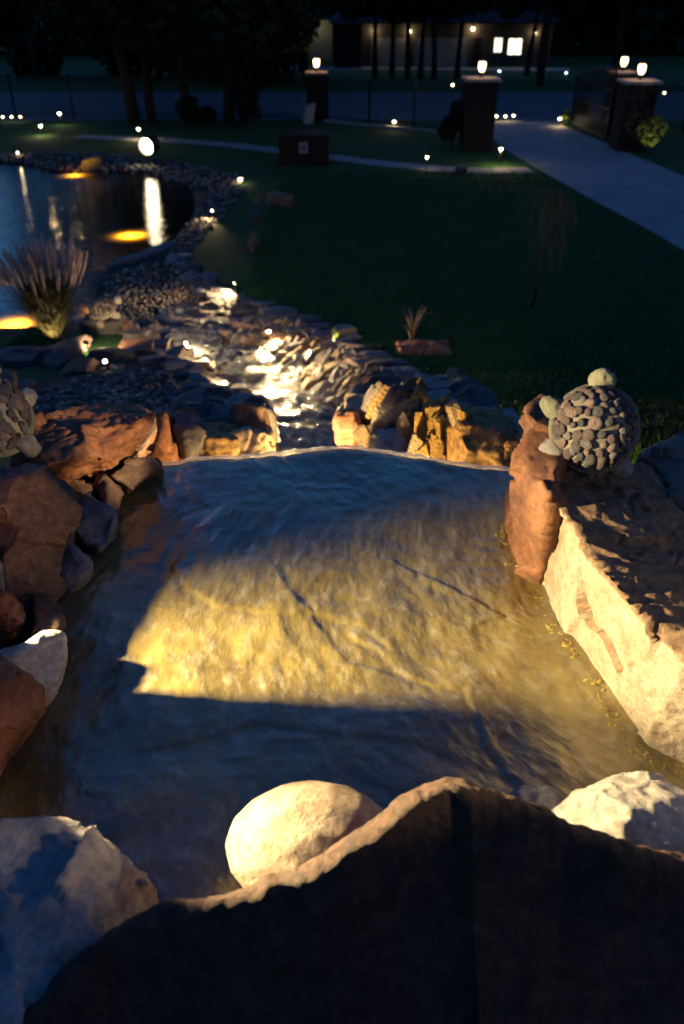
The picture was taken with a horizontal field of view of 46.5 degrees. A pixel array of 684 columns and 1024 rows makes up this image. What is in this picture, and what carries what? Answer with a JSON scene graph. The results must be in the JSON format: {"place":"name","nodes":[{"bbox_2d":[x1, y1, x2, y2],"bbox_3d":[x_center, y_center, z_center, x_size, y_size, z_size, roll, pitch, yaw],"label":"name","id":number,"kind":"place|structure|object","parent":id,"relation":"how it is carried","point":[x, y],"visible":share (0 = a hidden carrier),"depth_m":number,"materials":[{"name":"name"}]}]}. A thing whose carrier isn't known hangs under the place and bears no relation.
{"place":"outdoors","nodes":[
{"label":"outdoors","id":0,"kind":"place"},
{"bbox_2d":[0,321,75,348],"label":"gravel","id":1,"kind":"structure","parent":0,"point":[30,329],"depth_m":12.10,"materials":[{"name":"grey gravel"}]},
{"bbox_2d":[0,163,194,327],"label":"pond water","id":2,"kind":"structure","parent":0,"point":[69,176],"depth_m":20.76,"materials":[{"name":"liquid"}]},
{"bbox_2d":[0,149,279,443],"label":"gravel","id":3,"kind":"structure","parent":0,"point":[157,164],"depth_m":19.91,"materials":[{"name":"grey gravel"}]},
{"bbox_2d":[158,302,336,450],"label":"stream water","id":4,"kind":"structure","parent":0,"point":[271,393],"depth_m":10.40,"materials":[{"name":"liquid"}]},
{"bbox_2d":[229,422,275,455],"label":"rock","id":5,"kind":"object","parent":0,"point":[251,440],"visible":0.17,"depth_m":3.71,"materials":[{"name":"beige stone"}]},
{"bbox_2d":[198,421,240,455],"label":"rock","id":6,"kind":"object","parent":5,"relation":"on","point":[219,440],"visible":0.13,"depth_m":3.62,"materials":[{"name":"stone"}]},
{"bbox_2d":[170,407,198,463],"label":"rock","id":7,"kind":"object","parent":6,"relation":"on","point":[186,409],"visible":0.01,"depth_m":3.80,"materials":[{"name":"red stone"}]},
{"bbox_2d":[146,410,178,464],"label":"rock","id":8,"kind":"object","parent":7,"relation":"on","point":[163,447],"visible":0.16,"depth_m":3.48,"materials":[{"name":"red stone"}]},
{"bbox_2d":[171,411,206,458],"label":"rock","id":9,"kind":"object","parent":6,"relation":"on","point":[188,429],"visible":0.23,"depth_m":3.58,"materials":[{"name":"stone"}]},
{"bbox_2d":[162,444,509,470],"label":"waterfall","id":10,"kind":"structure","parent":0,"point":[404,454],"depth_m":2.79,"materials":[{"name":"liquid"}]},
{"bbox_2d":[0,43,683,466],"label":"ground","id":11,"kind":"structure","parent":0,"point":[222,253],"depth_m":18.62,"materials":[{"name":"green plant"}]},
{"bbox_2d":[0,0,65,78],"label":"tree","id":12,"kind":"object","parent":11,"relation":"on","point":[44,51],"visible":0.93,"depth_m":51.48,"materials":[{"name":"green plant"}]},
{"bbox_2d":[0,232,99,344],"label":"plumed grass","id":13,"kind":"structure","parent":11,"relation":"on","point":[49,311],"depth_m":11.10,"materials":[{"name":"plant"}]},
{"bbox_2d":[10,0,152,124],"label":"tree","id":14,"kind":"object","parent":11,"relation":"on","point":[81,30],"visible":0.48,"depth_m":28.18,"materials":[{"name":"green plant"}]},
{"bbox_2d":[82,153,109,171],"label":"rock","id":15,"kind":"object","parent":11,"relation":"on","point":[90,163],"visible":0.89,"depth_m":24.27,"materials":[{"name":"stone"}]},
{"bbox_2d":[79,313,125,334],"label":"rock","id":16,"kind":"object","parent":11,"relation":"on","point":[87,326],"visible":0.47,"depth_m":12.37,"materials":[{"name":"stone"}]},
{"bbox_2d":[88,294,121,328],"bbox_3d":[-3.693,-3.179,12.382,0.578,0.328,0.520,-34,54,-5],"label":"turtle sculpture","id":17,"kind":"object","parent":16,"relation":"on","point":[102,308],"visible":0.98,"depth_m":12.25,"materials":[{"name":"stone"}]},
{"bbox_2d":[0,312,210,389],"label":"stone bank","id":18,"kind":"structure","parent":11,"relation":"on","point":[60,354],"depth_m":11.14,"materials":[{"name":"grey stone"}]},
{"bbox_2d":[33,364,183,413],"bbox_3d":[-2.581,-1.360,8.903,1.691,0.961,3.697,-7,34,-11],"label":"pebble bed","id":19,"kind":"object","parent":11,"relation":"on","point":[58,404],"visible":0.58,"depth_m":9.18,"materials":[{"name":"grey gravel"}]},
{"bbox_2d":[31,0,197,123],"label":"tree","id":20,"kind":"object","parent":11,"relation":"on","point":[167,28],"visible":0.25,"depth_m":27.61,"materials":[{"name":"green plant"}]},
{"bbox_2d":[76,41,154,74],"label":"tree","id":21,"kind":"object","parent":11,"relation":"on","point":[87,49],"visible":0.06,"depth_m":54.76,"materials":[{"name":"green plant"}]},
{"bbox_2d":[89,31,196,78],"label":"tree","id":22,"kind":"object","parent":11,"relation":"on","point":[103,51],"visible":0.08,"depth_m":47.28,"materials":[{"name":"green plant"}]},
{"bbox_2d":[138,135,159,162],"bbox_3d":[-5.831,-10.940,24.315,0.550,1.021,0.550,11,35,15],"label":"spot light","id":23,"kind":"object","parent":11,"relation":"on","point":[148,145],"visible":0.96,"depth_m":24.04,"materials":[{"name":"white metal"}]},
{"bbox_2d":[0,73,307,119],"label":"iron fence","id":24,"kind":"object","parent":11,"relation":"on","point":[95,80],"visible":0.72,"depth_m":32.01,"materials":[{"name":"black metal"}]},
{"bbox_2d":[86,0,239,118],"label":"tree","id":25,"kind":"object","parent":11,"relation":"on","point":[182,62],"visible":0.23,"depth_m":28.15,"materials":[{"name":"green plant"}]},
{"bbox_2d":[86,241,280,344],"bbox_3d":[-3.047,-4.154,14.986,1.807,1.056,7.664,-18,38,-24],"label":"stone edge","id":26,"kind":"object","parent":11,"relation":"on","point":[209,279],"visible":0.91,"depth_m":14.07,"materials":[{"name":"grey stone"}]},
{"bbox_2d":[174,95,199,123],"bbox_3d":[-6.022,-15.738,31.182,1.131,1.076,1.040,0,34,0],"label":"bush","id":27,"kind":"object","parent":11,"relation":"on","point":[186,109],"visible":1,"depth_m":31.01,"materials":[{"name":"green plant"}]},
{"bbox_2d":[126,337,274,407],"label":"stone bank","id":28,"kind":"structure","parent":11,"relation":"on","point":[193,371],"depth_m":10.73,"materials":[{"name":"grey stone"}]},
{"bbox_2d":[169,396,233,424],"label":"rock","id":29,"kind":"object","parent":11,"relation":"on","point":[210,409],"visible":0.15,"depth_m":4.24,"materials":[{"name":"stone"}]},
{"bbox_2d":[224,393,280,442],"bbox_3d":[-0.516,-0.356,4.584,0.347,0.763,0.623,0,34,0],"label":"rock","id":30,"kind":"object","parent":29,"relation":"on","point":[236,398],"visible":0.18,"depth_m":4.29,"materials":[{"name":"grey stone"}]},
{"bbox_2d":[198,105,216,124],"bbox_3d":[-5.262,-15.486,31.079,0.702,0.759,0.735,0,34,0],"label":"bush","id":31,"kind":"object","parent":11,"relation":"on","point":[207,113],"visible":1,"depth_m":30.95,"materials":[{"name":"green plant"}]},
{"bbox_2d":[169,383,252,409],"bbox_3d":[-0.912,-0.615,5.779,0.535,0.831,0.996,0,34,0],"label":"rock","id":32,"kind":"object","parent":11,"relation":"on","point":[194,392],"visible":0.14,"depth_m":5.52,"materials":[{"name":"stone"}]},
{"bbox_2d":[127,0,310,123],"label":"tree","id":33,"kind":"object","parent":11,"relation":"on","point":[228,69],"visible":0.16,"depth_m":27.30,"materials":[{"name":"green plant"}]},
{"bbox_2d":[231,79,262,124],"bbox_3d":[-3.703,-15.898,30.863,1.190,1.612,1.435,0,34,0],"label":"bush","id":34,"kind":"object","parent":11,"relation":"on","point":[247,102],"visible":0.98,"depth_m":30.64,"materials":[{"name":"green plant"}]},
{"bbox_2d":[189,0,323,124],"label":"tree","id":35,"kind":"object","parent":11,"relation":"on","point":[301,31],"visible":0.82,"depth_m":26.98,"materials":[{"name":"green plant"}]},
{"bbox_2d":[209,0,321,85],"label":"tree","id":36,"kind":"object","parent":11,"relation":"on","point":[284,61],"visible":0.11,"depth_m":44.68,"materials":[{"name":"green plant"}]},
{"bbox_2d":[266,191,293,207],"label":"rock","id":37,"kind":"object","parent":11,"relation":"on","point":[283,199],"visible":0.78,"depth_m":19.91,"materials":[{"name":"red stone"}]},
{"bbox_2d":[276,130,329,164],"bbox_3d":[-1.162,-11.190,24.479,1.611,0.855,1.000,0,34,0],"label":"wooden box","id":38,"kind":"object","parent":11,"relation":"on","point":[303,147],"visible":1,"depth_m":24.11,"materials":[{"name":"brown wood"}]},
{"bbox_2d":[73,134,533,173],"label":"footpath","id":39,"kind":"structure","parent":11,"relation":"on","point":[344,158],"depth_m":25.22,"materials":[{"name":"concrete"}]},
{"bbox_2d":[303,102,315,123],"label":"rock","id":40,"kind":"object","parent":11,"relation":"on","point":[309,113],"visible":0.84,"depth_m":31.28,"materials":[{"name":"stone"}]},
{"bbox_2d":[305,56,327,121],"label":"gate pillar","id":41,"kind":"structure","parent":11,"relation":"on","point":[316,86],"depth_m":31.38,"materials":[{"name":"brick"}]},
{"bbox_2d":[309,17,333,61],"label":"porch","id":42,"kind":"object","parent":11,"relation":"on","point":[321,47],"visible":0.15,"depth_m":72.86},
{"bbox_2d":[0,0,683,55],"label":"woods","id":43,"kind":"object","parent":11,"relation":"on","point":[651,26],"visible":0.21,"depth_m":78.88,"materials":[{"name":"green plant"}]},
{"bbox_2d":[184,288,519,462],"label":"stone bank","id":44,"kind":"structure","parent":11,"relation":"on","point":[314,355],"depth_m":10.02,"materials":[{"name":"grey stone"}]},
{"bbox_2d":[230,395,271,444],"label":"rock","id":45,"kind":"object","parent":44,"relation":"on","point":[251,411],"visible":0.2,"depth_m":3.86,"materials":[{"name":"brown stone"}]},
{"bbox_2d":[331,324,357,336],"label":"rock","id":46,"kind":"object","parent":44,"relation":"on","point":[348,329],"visible":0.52,"depth_m":11.47,"materials":[{"name":"beige stone"}]},
{"bbox_2d":[332,408,361,445],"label":"rock","id":47,"kind":"object","parent":44,"relation":"on","point":[346,422],"visible":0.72,"depth_m":4.54,"materials":[{"name":"red stone"}]},
{"bbox_2d":[344,387,365,424],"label":"rock","id":48,"kind":"object","parent":44,"relation":"on","point":[354,397],"visible":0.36,"depth_m":4.83,"materials":[{"name":"beige stone"}]},
{"bbox_2d":[351,369,399,392],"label":"rock","id":49,"kind":"object","parent":44,"relation":"on","point":[363,384],"visible":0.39,"depth_m":5.18,"materials":[{"name":"grey stone"}]},
{"bbox_2d":[369,427,409,452],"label":"rock","id":50,"kind":"object","parent":44,"relation":"on","point":[391,439],"visible":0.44,"depth_m":3.94,"materials":[{"name":"grey stone"}]},
{"bbox_2d":[416,374,452,390],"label":"rock","id":51,"kind":"object","parent":44,"relation":"on","point":[437,382],"visible":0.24,"depth_m":4.97,"materials":[{"name":"grey stone"}]},
{"bbox_2d":[419,389,459,412],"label":"rock","id":52,"kind":"object","parent":44,"relation":"on","point":[436,395],"visible":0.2,"depth_m":4.37,"materials":[{"name":"grey stone"}]},
{"bbox_2d":[447,376,499,407],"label":"rock","id":53,"kind":"object","parent":44,"relation":"on","point":[467,390],"visible":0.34,"depth_m":4.47,"materials":[{"name":"stone"}]},
{"bbox_2d":[445,403,517,467],"bbox_3d":[0.650,-0.321,3.732,0.337,0.419,0.748,0,34,0],"label":"rock","id":54,"kind":"object","parent":44,"relation":"on","point":[483,436],"visible":0.5,"depth_m":3.46,"materials":[{"name":"stone"}]},
{"bbox_2d":[459,402,522,441],"bbox_3d":[0.660,-0.405,3.986,0.473,0.302,0.617,0,34,0],"label":"rock","id":55,"kind":"object","parent":44,"relation":"on","point":[510,412],"visible":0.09,"depth_m":3.94,"materials":[{"name":"grey stone"}]},
{"bbox_2d":[337,0,393,78],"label":"tree","id":56,"kind":"object","parent":11,"relation":"on","point":[356,9],"visible":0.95,"depth_m":49.27,"materials":[{"name":"green plant"}]},
{"bbox_2d":[363,0,407,78],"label":"tree","id":57,"kind":"object","parent":11,"relation":"on","point":[391,13],"visible":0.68,"depth_m":48.66,"materials":[{"name":"green plant"}]},
{"bbox_2d":[324,119,458,134],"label":"kerb","id":58,"kind":"structure","parent":11,"relation":"on","point":[381,126],"depth_m":30.53,"materials":[{"name":"concrete"}]},
{"bbox_2d":[326,76,462,133],"bbox_3d":[1.878,-15.431,30.239,5.935,1.720,0.070,20,38,27],"label":"iron fence","id":59,"kind":"object","parent":11,"relation":"on","point":[369,120],"visible":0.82,"depth_m":30.22,"materials":[{"name":"black metal"}]},
{"bbox_2d":[381,0,420,78],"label":"tree","id":60,"kind":"object","parent":11,"relation":"on","point":[407,19],"visible":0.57,"depth_m":49.30,"materials":[{"name":"green plant"}]},
{"bbox_2d":[395,303,431,339],"bbox_3d":[0.959,-2.610,10.984,0.572,0.514,0.468,0,34,0],"label":"spiky plant","id":61,"kind":"object","parent":11,"relation":"on","point":[412,331],"visible":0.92,"depth_m":10.98,"materials":[{"name":"plant"}]},
{"bbox_2d":[409,2,428,78],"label":"tree","id":62,"kind":"object","parent":11,"relation":"on","point":[422,20],"visible":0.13,"depth_m":50.06,"materials":[{"name":"green plant"}]},
{"bbox_2d":[394,339,451,355],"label":"planter rock","id":63,"kind":"object","parent":11,"relation":"on","point":[421,346],"visible":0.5,"depth_m":10.53,"materials":[{"name":"red stone"}]},
{"bbox_2d":[410,0,463,78],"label":"tree","id":64,"kind":"object","parent":11,"relation":"on","point":[433,7],"visible":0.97,"depth_m":47.79,"materials":[{"name":"green plant"}]},
{"bbox_2d":[329,1,560,67],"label":"house","id":65,"kind":"structure","parent":11,"relation":"on","point":[492,38],"depth_m":65.34,"materials":[{"name":"stone"}]},
{"bbox_2d":[415,60,465,66],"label":"door panel","id":66,"kind":"structure","parent":65,"relation":"in","point":[427,63],"depth_m":66.36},
{"bbox_2d":[415,52,466,58],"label":"door panel","id":67,"kind":"structure","parent":65,"relation":"in","point":[427,55],"depth_m":66.05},
{"bbox_2d":[416,45,466,51],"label":"door panel","id":68,"kind":"structure","parent":65,"relation":"in","point":[428,48],"depth_m":65.77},
{"bbox_2d":[416,38,467,44],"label":"door panel","id":69,"kind":"structure","parent":65,"relation":"in","point":[428,41],"depth_m":65.50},
{"bbox_2d":[437,99,462,146],"bbox_3d":[3.737,-12.976,26.593,1.103,1.489,1.028,0,34,0],"label":"bush","id":70,"kind":"object","parent":11,"relation":"on","point":[451,123],"visible":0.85,"depth_m":26.40,"materials":[{"name":"green plant"}]},
{"bbox_2d":[426,0,495,78],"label":"tree","id":71,"kind":"object","parent":11,"relation":"on","point":[480,6],"visible":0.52,"depth_m":49.11,"materials":[{"name":"green plant"}]},
{"bbox_2d":[459,58,501,151],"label":"gate pillar","id":72,"kind":"structure","parent":11,"relation":"on","point":[479,98],"depth_m":25.66,"materials":[{"name":"brick"}]},
{"bbox_2d":[496,0,541,74],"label":"tree","id":73,"kind":"object","parent":11,"relation":"on","point":[509,14],"visible":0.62,"depth_m":52.86,"materials":[{"name":"green plant"}]},
{"bbox_2d":[482,0,572,85],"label":"tree","id":74,"kind":"object","parent":11,"relation":"on","point":[542,58],"visible":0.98,"depth_m":43.01,"materials":[{"name":"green plant"}]},
{"bbox_2d":[514,186,578,307],"bbox_3d":[3.243,-4.160,12.683,0.910,1.886,0.732,-6,34,-9],"label":"weeping sapling","id":75,"kind":"object","parent":11,"relation":"on","point":[548,240],"visible":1,"depth_m":12.48,"materials":[{"name":"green plant"}]},
{"bbox_2d":[521,0,585,76],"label":"tree","id":76,"kind":"object","parent":11,"relation":"on","point":[564,8],"visible":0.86,"depth_m":51.25,"materials":[{"name":"green plant"}]},
{"bbox_2d":[611,0,627,69],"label":"tree","id":77,"kind":"object","parent":11,"relation":"on","point":[618,45],"visible":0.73,"depth_m":42.86,"materials":[{"name":"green plant"}]},
{"bbox_2d":[600,54,638,135],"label":"gate pillar","id":78,"kind":"structure","parent":11,"relation":"on","point":[622,73],"depth_m":28.29,"materials":[{"name":"brick"}]},
{"bbox_2d":[608,61,663,151],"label":"gate pillar","id":79,"kind":"structure","parent":11,"relation":"on","point":[635,104],"depth_m":25.72,"materials":[{"name":"brick"}]},
{"bbox_2d":[634,115,669,155],"bbox_3d":[9.844,-12.043,25.413,1.070,1.242,0.675,0,34,0],"label":"bush","id":80,"kind":"object","parent":11,"relation":"on","point":[660,121],"visible":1,"depth_m":25.28,"materials":[{"name":"green plant"}]},
{"bbox_2d":[635,428,683,510],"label":"boulder","id":81,"kind":"object","parent":11,"relation":"on","point":[665,458],"visible":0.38,"depth_m":2.26,"materials":[{"name":"stone"}]},
{"bbox_2d":[651,86,683,132],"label":"iron fence","id":82,"kind":"object","parent":11,"relation":"on","point":[663,91],"visible":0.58,"depth_m":29.01,"materials":[{"name":"black metal"}]},
{"bbox_3d":[0.000,0.407,2.033,2.300,0.187,2.030,0,34,0],"label":"rock slab","id":83,"kind":"object","parent":11,"relation":"on","visible":0},
{"bbox_2d":[0,589,26,645],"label":"rock","id":84,"kind":"object","parent":83,"relation":"on","point":[13,617],"visible":0.81,"depth_m":1.94,"materials":[{"name":"red stone"}]},
{"bbox_2d":[0,654,45,775],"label":"boulder","id":85,"kind":"object","parent":83,"relation":"on","point":[22,702],"visible":0.9,"depth_m":1.61,"materials":[{"name":"red stone"}]},
{"bbox_2d":[0,630,67,706],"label":"rock","id":86,"kind":"object","parent":83,"relation":"on","point":[41,657],"visible":0.66,"depth_m":1.81,"materials":[{"name":"stone"}]},
{"bbox_2d":[28,592,65,637],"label":"rock","id":87,"kind":"object","parent":83,"relation":"on","point":[47,614],"visible":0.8,"depth_m":1.95,"materials":[{"name":"brown stone"}]},
{"bbox_2d":[60,541,92,592],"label":"rock","id":88,"kind":"object","parent":83,"relation":"on","point":[76,574],"visible":0.57,"depth_m":2.16,"materials":[{"name":"grey stone"}]},
{"bbox_2d":[0,816,158,1023],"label":"boulder","id":89,"kind":"object","parent":83,"relation":"on","point":[70,889],"visible":0.69,"depth_m":1.24,"materials":[{"name":"grey stone"}]},
{"bbox_2d":[9,402,156,483],"bbox_3d":[-0.899,-0.239,2.751,0.524,0.462,0.948,-9,35,-13],"label":"boulder","id":90,"kind":"object","parent":83,"relation":"on","point":[88,444],"visible":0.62,"depth_m":2.45,"materials":[{"name":"red stone"}]},
{"bbox_2d":[0,367,41,457],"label":"turtle sculpture","id":91,"kind":"object","parent":90,"relation":"on","point":[17,421],"visible":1,"depth_m":2.24,"materials":[{"name":"stone"}]},
{"bbox_2d":[69,479,96,496],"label":"rock","id":92,"kind":"object","parent":83,"relation":"on","point":[80,487],"visible":0.16,"depth_m":2.44,"materials":[{"name":"brown stone"}]},
{"bbox_2d":[75,493,118,554],"bbox_3d":[-0.766,0.006,2.441,0.155,0.201,0.412,-13,36,-19],"label":"rock","id":93,"kind":"object","parent":83,"relation":"on","point":[96,531],"visible":0.68,"depth_m":2.31,"materials":[{"name":"grey stone"}]},
{"bbox_2d":[93,474,123,512],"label":"rock","id":94,"kind":"object","parent":83,"relation":"on","point":[109,491],"visible":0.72,"depth_m":2.42,"materials":[{"name":"brown stone"}]},
{"bbox_2d":[110,454,163,493],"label":"rock","id":95,"kind":"object","parent":83,"relation":"on","point":[130,475],"visible":0.84,"depth_m":2.56,"materials":[{"name":"brown stone"}]},
{"bbox_2d":[225,780,383,887],"bbox_3d":[-0.055,0.604,1.448,0.310,0.181,0.234,0,34,0],"label":"boulder","id":96,"kind":"object","parent":83,"relation":"on","point":[286,827],"visible":0.61,"depth_m":1.40,"materials":[{"name":"beige stone"}]},
{"bbox_2d":[0,448,683,901],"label":"running water","id":97,"kind":"structure","parent":83,"relation":"on","point":[242,634],"depth_m":1.94,"materials":[{"name":"liquid"}]},
{"bbox_2d":[0,463,82,618],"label":"boulder","id":98,"kind":"object","parent":97,"relation":"in","point":[41,509],"visible":0.89,"depth_m":2.03,"materials":[{"name":"brown stone"}]},
{"bbox_2d":[494,522,683,773],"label":"algae","id":99,"kind":"object","parent":97,"relation":"on","point":[573,650],"visible":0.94,"depth_m":1.88,"materials":[{"name":"green plant"}]},
{"bbox_2d":[23,777,683,1023],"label":"boulder","id":100,"kind":"object","parent":83,"relation":"on","point":[447,900],"visible":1,"depth_m":1.23,"materials":[{"name":"stone"}]},
{"bbox_2d":[504,393,570,583],"bbox_3d":[0.597,-0.093,2.384,0.254,0.514,0.755,11,35,16],"label":"boulder","id":101,"kind":"object","parent":83,"relation":"on","point":[535,500],"visible":0.56,"depth_m":2.12,"materials":[{"name":"red stone"}]},
{"bbox_2d":[508,783,566,809],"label":"rock","id":102,"kind":"object","parent":83,"relation":"on","point":[550,797],"visible":0.34,"depth_m":1.57,"materials":[{"name":"grey stone"}]},
{"bbox_2d":[542,462,683,762],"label":"boulder","id":103,"kind":"object","parent":83,"relation":"on","point":[613,582],"visible":0.69,"depth_m":1.84,"materials":[{"name":"beige stone"}]},
{"bbox_2d":[539,368,640,479],"bbox_3d":[0.655,-0.233,2.116,0.263,0.294,0.167,4,-4,14],"label":"turtle sculpture","id":104,"kind":"object","parent":103,"relation":"on","point":[594,426],"visible":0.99,"depth_m":2.06,"materials":[{"name":"stone"}]},
{"bbox_2d":[551,771,683,853],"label":"boulder","id":105,"kind":"object","parent":83,"relation":"on","point":[641,808],"visible":0.49,"depth_m":1.45,"materials":[{"name":"stone"}]},
{"bbox_2d":[0,92,683,120],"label":"road","id":106,"kind":"structure","parent":0,"point":[537,105],"depth_m":36.03,"materials":[{"name":"grey asphalt"}]},
{"bbox_2d":[279,67,570,70],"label":"house driveway","id":107,"kind":"structure","parent":0,"point":[513,69],"depth_m":63.35,"materials":[{"name":"concrete"}]},
{"bbox_2d":[493,120,683,249],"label":"driveway","id":108,"kind":"structure","parent":0,"point":[601,176],"depth_m":23.42,"materials":[{"name":"concrete"}]},
{"bbox_2d":[570,66,618,140],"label":"iron gate","id":109,"kind":"structure","parent":108,"relation":"on","point":[612,90],"depth_m":28.42,"materials":[{"name":"black metal"}]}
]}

